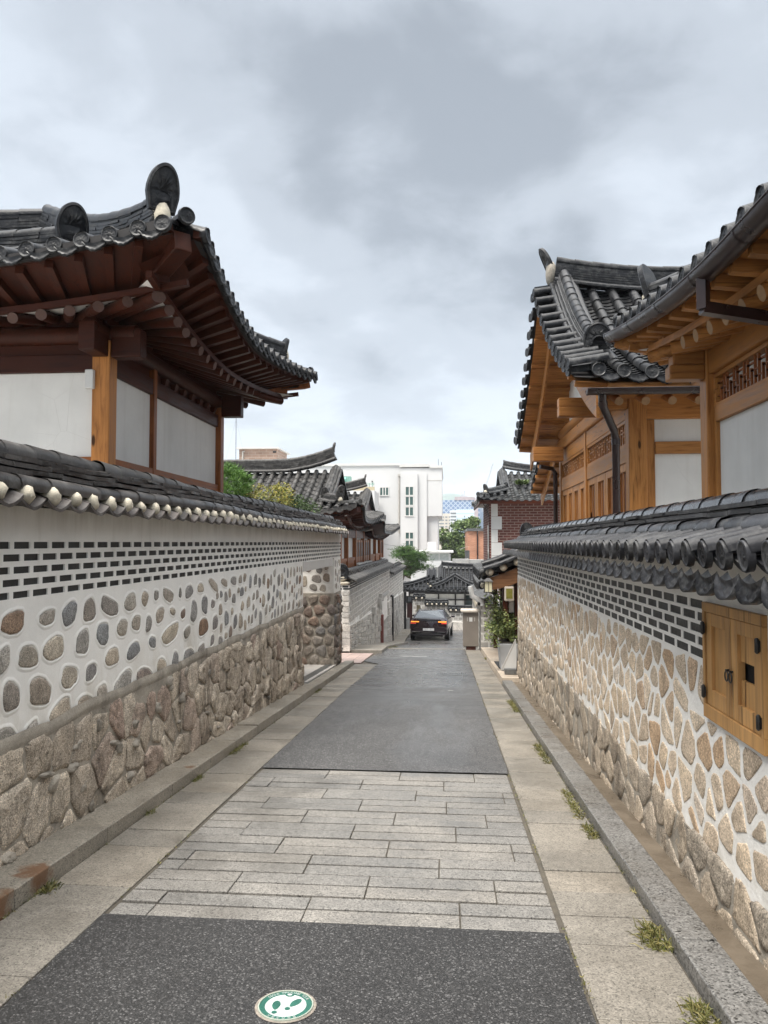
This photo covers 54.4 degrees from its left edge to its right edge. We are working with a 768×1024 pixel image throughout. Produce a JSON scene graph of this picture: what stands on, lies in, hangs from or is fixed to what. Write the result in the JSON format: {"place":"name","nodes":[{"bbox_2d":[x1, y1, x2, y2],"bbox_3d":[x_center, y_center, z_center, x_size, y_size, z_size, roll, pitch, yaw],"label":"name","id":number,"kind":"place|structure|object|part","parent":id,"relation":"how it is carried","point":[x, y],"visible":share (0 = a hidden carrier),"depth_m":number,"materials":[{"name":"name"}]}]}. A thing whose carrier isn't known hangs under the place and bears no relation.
{"place":"outdoors","nodes":[
{"label":"outdoors","id":0,"kind":"place"},
{"bbox_2d":[0,664,376,1008],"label":"pavement","id":1,"kind":"structure","parent":0,"point":[39,933],"depth_m":4.28,"materials":[{"name":"beige stone"}]},
{"bbox_2d":[34,878,63,895],"bbox_3d":[-1.730,1.917,3.831,0.182,0.059,0.223,0,-2,5],"label":"weed clump","id":2,"kind":"object","parent":1,"relation":"on","point":[50,886],"visible":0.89,"depth_m":3.82,"materials":[{"name":"green plant"}]},
{"bbox_2d":[144,808,155,816],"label":"weed clump","id":3,"kind":"object","parent":1,"relation":"on","point":[151,812],"visible":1,"depth_m":5.16,"materials":[{"name":"green plant"}]},
{"bbox_2d":[192,773,204,781],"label":"weed clump","id":4,"kind":"object","parent":1,"relation":"on","point":[197,778],"visible":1,"depth_m":6.14,"materials":[{"name":"green plant"}]},
{"bbox_2d":[229,743,247,754],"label":"weed clump","id":5,"kind":"object","parent":1,"relation":"on","point":[237,748],"visible":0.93,"depth_m":7.32,"materials":[{"name":"green plant"}]},
{"bbox_2d":[0,913,595,1023],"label":"road","id":6,"kind":"structure","parent":0,"point":[104,968],"depth_m":2.96,"materials":[{"name":"grey asphalt"}]},
{"bbox_2d":[255,990,315,1022],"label":"pavement marker","id":7,"kind":"object","parent":6,"relation":"on","point":[285,1006],"visible":1,"depth_m":2.73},
{"bbox_2d":[304,664,335,683],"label":"pavement","id":8,"kind":"structure","parent":0,"point":[309,668],"depth_m":14.27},
{"bbox_2d":[304,664,332,680],"bbox_3d":[-1.258,2.999,13.993,0.145,0.255,3.200,0,-2,5],"label":"channel drain","id":9,"kind":"object","parent":8,"relation":"on","point":[317,671],"visible":0.69,"depth_m":13.87,"materials":[{"name":"grey metal"}]},
{"bbox_2d":[109,769,559,932],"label":"paving","id":10,"kind":"structure","parent":0,"point":[237,839],"depth_m":4.30,"materials":[{"name":"grey stone"}]},
{"bbox_2d":[344,476,351,481],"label":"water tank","id":11,"kind":"object","parent":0,"point":[347,478],"visible":0.25,"depth_m":72.23,"materials":[{"name":"teal plastic"}]},
{"bbox_2d":[341,653,372,663],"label":"pavement","id":12,"kind":"structure","parent":0,"point":[358,658],"depth_m":18.74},
{"bbox_2d":[350,629,409,653],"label":"pavement","id":13,"kind":"structure","parent":0,"point":[400,639],"depth_m":22.01,"materials":[{"name":"grey concrete"}]},
{"bbox_2d":[0,0,767,497],"label":"sky","id":14,"kind":"structure","parent":0,"point":[378,187],"materials":[{"name":"grey"}]},
{"bbox_2d":[263,630,507,773],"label":"road","id":15,"kind":"structure","parent":0,"point":[399,710],"depth_m":8.91,"materials":[{"name":"grey asphalt"}]},
{"bbox_2d":[387,648,464,649],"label":"kerb","id":16,"kind":"structure","parent":15,"relation":"on","point":[419,648],"depth_m":21.80,"materials":[{"name":"grey concrete"}]},
{"bbox_2d":[410,609,454,639],"bbox_3d":[2.519,5.743,38.873,2.279,1.535,5.166,0,-5,8],"label":"parked car","id":17,"kind":"object","parent":15,"relation":"on","point":[432,622],"visible":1,"depth_m":36.47,"materials":[{"name":"black paint"}]},
{"bbox_3d":[2.321,5.130,37.455,1.600,0.323,0.847,0,-2,8],"label":"rear window","id":18,"kind":"part","parent":17,"relation":"part of","materials":[{"name":"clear glass"}]},
{"bbox_2d":[437,673,467,675],"bbox_3d":[1.331,3.178,14.623,0.600,0.036,0.360,0,-2,5],"label":"drain cover","id":19,"kind":"object","parent":15,"relation":"on","point":[453,673],"visible":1,"depth_m":14.73,"materials":[{"name":"grey metal"}]},
{"bbox_2d":[404,591,412,628],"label":"side gate","id":20,"kind":"structure","parent":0,"point":[408,611],"depth_m":45.23,"materials":[{"name":"black metal"}]},
{"bbox_2d":[407,603,412,621],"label":"door leaf","id":21,"kind":"structure","parent":20,"relation":"in","point":[409,605],"depth_m":45.27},
{"bbox_2d":[105,650,714,1023],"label":"ground","id":22,"kind":"structure","parent":0,"point":[549,895],"depth_m":4.50,"materials":[{"name":"grey stone"}]},
{"bbox_2d":[2,664,715,1018],"bbox_3d":[0.360,2.733,10.784,3.092,1.350,18.128,0,-2,5],"label":"moss","id":23,"kind":"object","parent":22,"relation":"on","point":[516,796],"visible":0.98,"depth_m":4.23,"materials":[{"name":"green plant"}]},
{"bbox_2d":[473,523,554,668],"bbox_3d":[2.773,1.845,15.875,1.648,3.148,3.568,0,-2,5],"label":"roofed gateway","id":24,"kind":"object","parent":22,"relation":"on","point":[503,568],"visible":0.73,"depth_m":14.29,"materials":[{"name":"grey tile"}]},
{"bbox_2d":[484,571,492,592],"bbox_3d":[1.959,1.307,14.044,0.180,0.410,0.180,0,-2,5],"label":"lantern","id":25,"kind":"object","parent":24,"relation":"hanging from","point":[488,581],"visible":1,"depth_m":13.97,"materials":[{"name":"beige glass"}]},
{"bbox_2d":[504,586,513,600],"bbox_3d":[2.392,1.562,14.288,0.180,0.280,0.172,0,-2,5],"label":"meter box","id":26,"kind":"object","parent":24,"relation":"attached to","point":[508,593],"visible":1,"depth_m":14.21,"materials":[{"name":"white plastic"}]},
{"bbox_2d":[506,589,512,598],"bbox_3d":[2.385,1.554,14.206,0.120,0.190,0.006,0,-2,5],"label":"window","id":27,"kind":"structure","parent":26,"relation":"in","point":[509,592],"depth_m":14.20,"materials":[{"name":"yellow glass"}]},
{"bbox_2d":[443,494,462,499],"bbox_3d":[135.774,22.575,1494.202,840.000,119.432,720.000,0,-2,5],"label":"hills","id":28,"kind":"structure","parent":0,"point":[449,496],"depth_m":1379.74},
{"bbox_2d":[481,647,518,683],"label":"pavement","id":29,"kind":"structure","parent":0,"point":[490,654],"depth_m":16.15,"materials":[{"name":"beige concrete"}]},
{"bbox_2d":[473,567,516,647],"bbox_3d":[3.012,2.501,19.373,1.278,2.664,3.512,0,-2,5],"label":"roofed gateway","id":30,"kind":"object","parent":29,"relation":"on","point":[477,583],"visible":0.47,"depth_m":20.02,"materials":[{"name":"grey tile"}]},
{"bbox_2d":[468,586,484,605],"bbox_3d":[2.410,2.182,19.418,0.460,0.521,0.145,0,-2,-5],"label":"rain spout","id":31,"kind":"object","parent":30,"relation":"attached to","point":[475,597],"visible":1,"depth_m":19.36,"materials":[{"name":"grey metal"}]},
{"bbox_2d":[497,639,517,670],"bbox_3d":[2.404,2.778,14.510,0.377,0.535,0.597,0,-2,5],"label":"planter","id":32,"kind":"object","parent":29,"relation":"on","point":[505,645],"visible":0.52,"depth_m":14.24,"materials":[{"name":"concrete"}]},
{"bbox_2d":[483,584,517,647],"bbox_3d":[2.321,1.983,14.575,0.800,1.250,0.996,0,-2,5],"label":"leafy bush","id":33,"kind":"object","parent":32,"relation":"in","point":[504,630],"visible":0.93,"depth_m":14.37,"materials":[{"name":"green plant"}]},
{"bbox_2d":[502,639,516,674],"bbox_3d":[2.288,2.642,13.661,0.260,0.631,0.160,0,-2,5],"label":"slanted panel","id":34,"kind":"object","parent":29,"relation":"on","point":[509,666],"visible":1,"depth_m":13.64,"materials":[{"name":"grey stone"}]},
{"bbox_2d":[465,649,714,1023],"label":"pavement","id":35,"kind":"structure","parent":0,"point":[599,906],"depth_m":3.75,"materials":[{"name":"grey concrete"}]},
{"bbox_2d":[461,608,479,649],"bbox_3d":[2.535,3.489,21.942,0.540,1.247,0.640,0,-2,5],"label":"utility cabinet","id":36,"kind":"object","parent":35,"relation":"on","point":[470,631],"visible":0.93,"depth_m":21.70,"materials":[{"name":"grey metal"}]},
{"bbox_2d":[506,698,519,712],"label":"weed clump","id":37,"kind":"object","parent":35,"relation":"on","point":[511,702],"visible":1,"depth_m":10.38,"materials":[{"name":"green plant"}]},
{"bbox_2d":[530,743,553,764],"bbox_3d":[1.530,2.326,7.217,0.182,0.105,0.963,0,-2,5],"label":"weed clump","id":38,"kind":"object","parent":35,"relation":"on","point":[540,753],"visible":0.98,"depth_m":7.20,"materials":[{"name":"green plant"}]},
{"bbox_2d":[557,787,589,819],"bbox_3d":[1.389,2.127,5.474,0.167,0.095,0.846,0,-2,5],"label":"weed clump","id":39,"kind":"object","parent":35,"relation":"on","point":[573,803],"visible":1,"depth_m":5.43,"materials":[{"name":"green plant"}]},
{"bbox_2d":[580,821,600,838],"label":"weed clump","id":40,"kind":"object","parent":35,"relation":"on","point":[588,829],"visible":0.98,"depth_m":4.79,"materials":[{"name":"green plant"}]},
{"bbox_2d":[627,916,673,954],"bbox_3d":[1.181,1.867,3.304,0.240,0.082,0.322,-1,-3,24],"label":"weed clump","id":41,"kind":"object","parent":35,"relation":"on","point":[649,928],"visible":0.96,"depth_m":3.30,"materials":[{"name":"green plant"}]},
{"bbox_2d":[674,992,722,1023],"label":"weed clump","id":42,"kind":"object","parent":35,"relation":"on","point":[692,1007],"visible":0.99,"depth_m":2.70,"materials":[{"name":"green plant"}]},
{"bbox_2d":[514,682,767,1004],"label":"ground","id":43,"kind":"structure","parent":0,"point":[752,968],"depth_m":3.91,"materials":[{"name":"grey concrete"}]},
{"bbox_3d":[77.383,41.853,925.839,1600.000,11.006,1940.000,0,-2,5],"label":"ground","id":44,"kind":"structure","parent":0,"visible":0},
{"bbox_2d":[0,162,317,492],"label":"hanok house","id":45,"kind":"structure","parent":44,"relation":"on","point":[136,307],"depth_m":7.93,"materials":[{"name":"tile"}]},
{"bbox_2d":[85,369,94,388],"bbox_3d":[-3.068,-1.384,7.790,0.090,0.200,0.062,0,-2,5],"label":"sensor box","id":46,"kind":"object","parent":45,"relation":"attached to","point":[89,378],"visible":1,"depth_m":7.76,"materials":[{"name":"white plastic"}]},
{"bbox_2d":[0,439,348,866],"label":"boundary wall","id":47,"kind":"structure","parent":44,"relation":"on","point":[151,624],"depth_m":5.50,"materials":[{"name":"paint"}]},
{"bbox_2d":[0,660,353,920],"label":"kerb","id":48,"kind":"structure","parent":44,"relation":"on","point":[31,871],"depth_m":4.92,"materials":[{"name":"stone"}]},
{"bbox_2d":[223,460,256,496],"bbox_3d":[-3.268,1.045,15.239,1.517,4.362,1.446,0,-2,5],"label":"tree","id":49,"kind":"object","parent":44,"relation":"on","point":[233,474],"visible":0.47,"depth_m":15.00,"materials":[{"name":"green plant"}]},
{"bbox_2d":[245,481,297,506],"bbox_3d":[-2.477,1.310,15.640,1.329,3.920,1.259,0,-2,5],"label":"clipped shrub","id":50,"kind":"object","parent":44,"relation":"on","point":[284,499],"visible":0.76,"depth_m":15.53,"materials":[{"name":"yellow plant"}]},
{"bbox_2d":[273,493,321,513],"bbox_3d":[-1.936,1.471,16.366,1.124,3.774,1.024,0,-2,5],"label":"clipped shrub","id":51,"kind":"object","parent":44,"relation":"on","point":[301,504],"visible":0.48,"depth_m":16.32,"materials":[{"name":"green plant"}]},
{"bbox_2d":[223,442,399,567],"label":"hanok house","id":52,"kind":"structure","parent":44,"relation":"on","point":[360,518],"depth_m":26.59,"materials":[{"name":"tile"}]},
{"bbox_2d":[243,459,442,604],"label":"white building","id":53,"kind":"structure","parent":44,"relation":"on","point":[411,500],"depth_m":74.81,"materials":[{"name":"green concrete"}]},
{"bbox_2d":[236,447,290,458],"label":"rooftop penthouse","id":54,"kind":"object","parent":53,"relation":"on","point":[264,453],"visible":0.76,"depth_m":81.75,"materials":[{"name":"beige concrete"}]},
{"bbox_2d":[379,487,388,495],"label":"window","id":55,"kind":"structure","parent":53,"relation":"in","point":[383,491],"depth_m":75.37,"materials":[{"name":"green glass"}]},
{"bbox_2d":[405,486,413,495],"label":"window","id":56,"kind":"structure","parent":53,"relation":"in","point":[409,490],"depth_m":74.31,"materials":[{"name":"green glass"}]},
{"bbox_2d":[405,496,413,505],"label":"window","id":57,"kind":"structure","parent":53,"relation":"in","point":[409,500],"depth_m":74.26,"materials":[{"name":"green glass"}]},
{"bbox_2d":[405,506,413,515],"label":"window","id":58,"kind":"structure","parent":53,"relation":"in","point":[409,510],"depth_m":74.22,"materials":[{"name":"green glass"}]},
{"bbox_2d":[405,532,413,539],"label":"window","id":59,"kind":"structure","parent":53,"relation":"in","point":[408,535],"depth_m":74.12,"materials":[{"name":"green glass"}]},
{"bbox_2d":[405,540,413,545],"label":"window","id":60,"kind":"structure","parent":53,"relation":"in","point":[407,542],"depth_m":74.10,"materials":[{"name":"green glass"}]},
{"bbox_2d":[347,483,378,510],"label":"building","id":61,"kind":"structure","parent":44,"relation":"on","point":[375,494],"depth_m":70.60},
{"bbox_2d":[340,558,405,652],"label":"boundary wall","id":62,"kind":"structure","parent":44,"relation":"on","point":[372,593],"depth_m":25.88,"materials":[{"name":"grey brick"}]},
{"bbox_2d":[388,543,435,580],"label":"pine tree","id":63,"kind":"object","parent":44,"relation":"on","point":[410,557],"visible":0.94,"depth_m":46.48,"materials":[{"name":"green plant"}]},
{"bbox_2d":[411,542,452,580],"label":"building","id":64,"kind":"structure","parent":44,"relation":"on","point":[437,556],"depth_m":59.74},
{"bbox_2d":[429,553,449,560],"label":"window","id":65,"kind":"structure","parent":64,"relation":"in","point":[436,556],"depth_m":59.70,"materials":[{"name":"grey glass"}]},
{"bbox_2d":[403,560,474,610],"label":"hanok house","id":66,"kind":"structure","parent":44,"relation":"on","point":[451,585],"depth_m":51.07,"materials":[{"name":"tile"}]},
{"bbox_2d":[466,595,471,604],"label":"window","id":67,"kind":"structure","parent":66,"relation":"in","point":[467,596],"depth_m":50.86,"materials":[{"name":"black glass"}]},
{"bbox_2d":[413,593,471,621],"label":"boundary wall","id":68,"kind":"structure","parent":44,"relation":"on","point":[419,601],"depth_m":46.10,"materials":[{"name":"paint"}]},
{"bbox_2d":[439,513,449,549],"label":"office block","id":69,"kind":"structure","parent":44,"relation":"on","point":[444,523],"depth_m":299.05,"materials":[{"name":"beige concrete"}]},
{"bbox_2d":[439,527,462,568],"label":"broadleaf tree","id":70,"kind":"object","parent":44,"relation":"on","point":[444,543],"visible":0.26,"depth_m":93.69,"materials":[{"name":"green plant"}]},
{"bbox_2d":[452,621,462,629],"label":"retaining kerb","id":71,"kind":"structure","parent":44,"relation":"on","point":[457,625],"depth_m":44.41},
{"bbox_2d":[443,497,479,525],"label":"tower block","id":72,"kind":"structure","parent":44,"relation":"on","point":[459,503],"depth_m":418.35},
{"bbox_2d":[478,464,493,511],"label":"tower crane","id":73,"kind":"object","parent":72,"relation":"on","point":[487,481],"visible":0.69,"depth_m":427.60,"materials":[{"name":"metal"}]},
{"bbox_2d":[450,509,473,536],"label":"office block","id":74,"kind":"structure","parent":44,"relation":"on","point":[458,514],"depth_m":288.75,"materials":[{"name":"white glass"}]},
{"bbox_2d":[446,516,480,558],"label":"broadleaf tree","id":75,"kind":"object","parent":44,"relation":"on","point":[458,541],"visible":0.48,"depth_m":91.58,"materials":[{"name":"green plant"}]},
{"bbox_2d":[461,547,469,558],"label":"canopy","id":76,"kind":"object","parent":44,"relation":"on","point":[467,554],"visible":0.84,"depth_m":63.73,"materials":[{"name":"grey metal"}]},
{"bbox_2d":[452,559,482,568],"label":"concrete parapet","id":77,"kind":"structure","parent":44,"relation":"on","point":[466,560],"depth_m":57.61,"materials":[{"name":"grey concrete"}]},
{"bbox_2d":[464,528,482,558],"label":"brick building","id":78,"kind":"structure","parent":44,"relation":"on","point":[474,541],"depth_m":67.48,"materials":[{"name":"orange brick"}]},
{"bbox_2d":[480,508,482,527],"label":"tower block","id":79,"kind":"structure","parent":44,"relation":"on","point":[481,517],"depth_m":437.00,"materials":[{"name":"blue glass"}]},
{"bbox_2d":[468,584,498,649],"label":"garden wall","id":80,"kind":"structure","parent":44,"relation":"on","point":[481,619],"depth_m":21.34,"materials":[{"name":"stone"}]},
{"bbox_2d":[471,460,559,638],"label":"brick house","id":81,"kind":"structure","parent":44,"relation":"on","point":[508,505],"depth_m":29.70,"materials":[{"name":"red brick"}]},
{"bbox_2d":[488,523,488,558],"bbox_3d":[4.228,1.529,30.191,0.007,2.200,0.050,0,-2,5],"label":"window frame","id":82,"kind":"structure","parent":81,"relation":"in","point":[488,523],"depth_m":30.19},
{"bbox_2d":[512,479,529,484],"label":"roof weeds","id":83,"kind":"object","parent":81,"relation":"on","point":[522,482],"visible":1,"depth_m":30.45,"materials":[{"name":"green plant"}]},
{"bbox_2d":[513,248,701,522],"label":"hanok house","id":84,"kind":"structure","parent":44,"relation":"on","point":[603,427],"depth_m":12.54,"materials":[{"name":"wood"}]},
{"bbox_2d":[563,489,567,521],"bbox_3d":[4.109,0.445,16.816,0.050,1.879,0.705,0,-2,5],"label":"door leaf","id":85,"kind":"structure","parent":84,"relation":"in","point":[565,493],"depth_m":17.04,"materials":[{"name":"brown wood"}]},
{"bbox_2d":[568,487,573,520],"bbox_3d":[4.048,0.415,16.090,0.050,1.879,0.705,0,-2,5],"label":"door leaf","id":86,"kind":"structure","parent":84,"relation":"in","point":[570,491],"depth_m":16.31,"materials":[{"name":"brown wood"}]},
{"bbox_2d":[573,484,579,519],"bbox_3d":[3.987,0.386,15.364,0.050,1.879,0.705,0,-2,5],"label":"door leaf","id":87,"kind":"structure","parent":84,"relation":"in","point":[576,501],"depth_m":15.59,"materials":[{"name":"brown wood"}]},
{"bbox_2d":[579,482,583,518],"bbox_3d":[3.927,0.356,14.638,0.050,1.879,0.705,0,-2,5],"label":"door leaf","id":88,"kind":"structure","parent":84,"relation":"in","point":[581,486],"depth_m":14.87,"materials":[{"name":"brown wood"}]},
{"bbox_2d":[588,477,596,517],"bbox_3d":[3.848,0.318,13.699,0.050,1.879,0.765,0,-2,5],"label":"door leaf","id":89,"kind":"structure","parent":84,"relation":"in","point":[592,500],"depth_m":13.91,"materials":[{"name":"brown wood"}]},
{"bbox_2d":[596,472,605,515],"bbox_3d":[3.783,0.286,12.913,0.050,1.879,0.765,0,-2,5],"label":"door leaf","id":90,"kind":"structure","parent":84,"relation":"in","point":[600,479],"depth_m":13.05,"materials":[{"name":"brown wood"}]},
{"bbox_2d":[606,470,612,514],"bbox_3d":[3.717,0.254,12.127,0.050,1.879,0.765,0,-2,5],"label":"door leaf","id":91,"kind":"structure","parent":84,"relation":"in","point":[609,496],"depth_m":12.39,"materials":[{"name":"brown wood"}]},
{"bbox_2d":[620,464,625,511],"bbox_3d":[3.651,0.222,11.341,0.050,1.879,0.765,0,-2,5],"label":"door leaf","id":92,"kind":"structure","parent":84,"relation":"in","point":[623,467],"depth_m":11.35,"materials":[{"name":"brown wood"}]},
{"bbox_2d":[502,488,767,970],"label":"boundary wall","id":93,"kind":"structure","parent":44,"relation":"on","point":[610,663],"depth_m":4.33,"materials":[{"name":"beige stone"}]},
{"bbox_2d":[700,602,767,755],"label":"meter cabinet","id":94,"kind":"object","parent":93,"relation":"attached to","point":[734,690],"visible":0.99,"depth_m":3.24,"materials":[{"name":"brown wood"}]},
{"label":"door leaf","id":95,"kind":"part","parent":94,"relation":"part of","materials":[{"name":"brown wood"}]},
{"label":"door leaf","id":96,"kind":"part","parent":94,"relation":"part of","materials":[{"name":"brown wood"}]},
{"bbox_2d":[502,680,767,1023],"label":"kerb","id":97,"kind":"structure","parent":44,"relation":"on","point":[726,990],"depth_m":3.56,"materials":[{"name":"grey stone"}]},
{"bbox_2d":[603,182,767,497],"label":"hanok house","id":98,"kind":"structure","parent":44,"relation":"on","point":[701,319],"depth_m":5.89,"materials":[{"name":"wood"}]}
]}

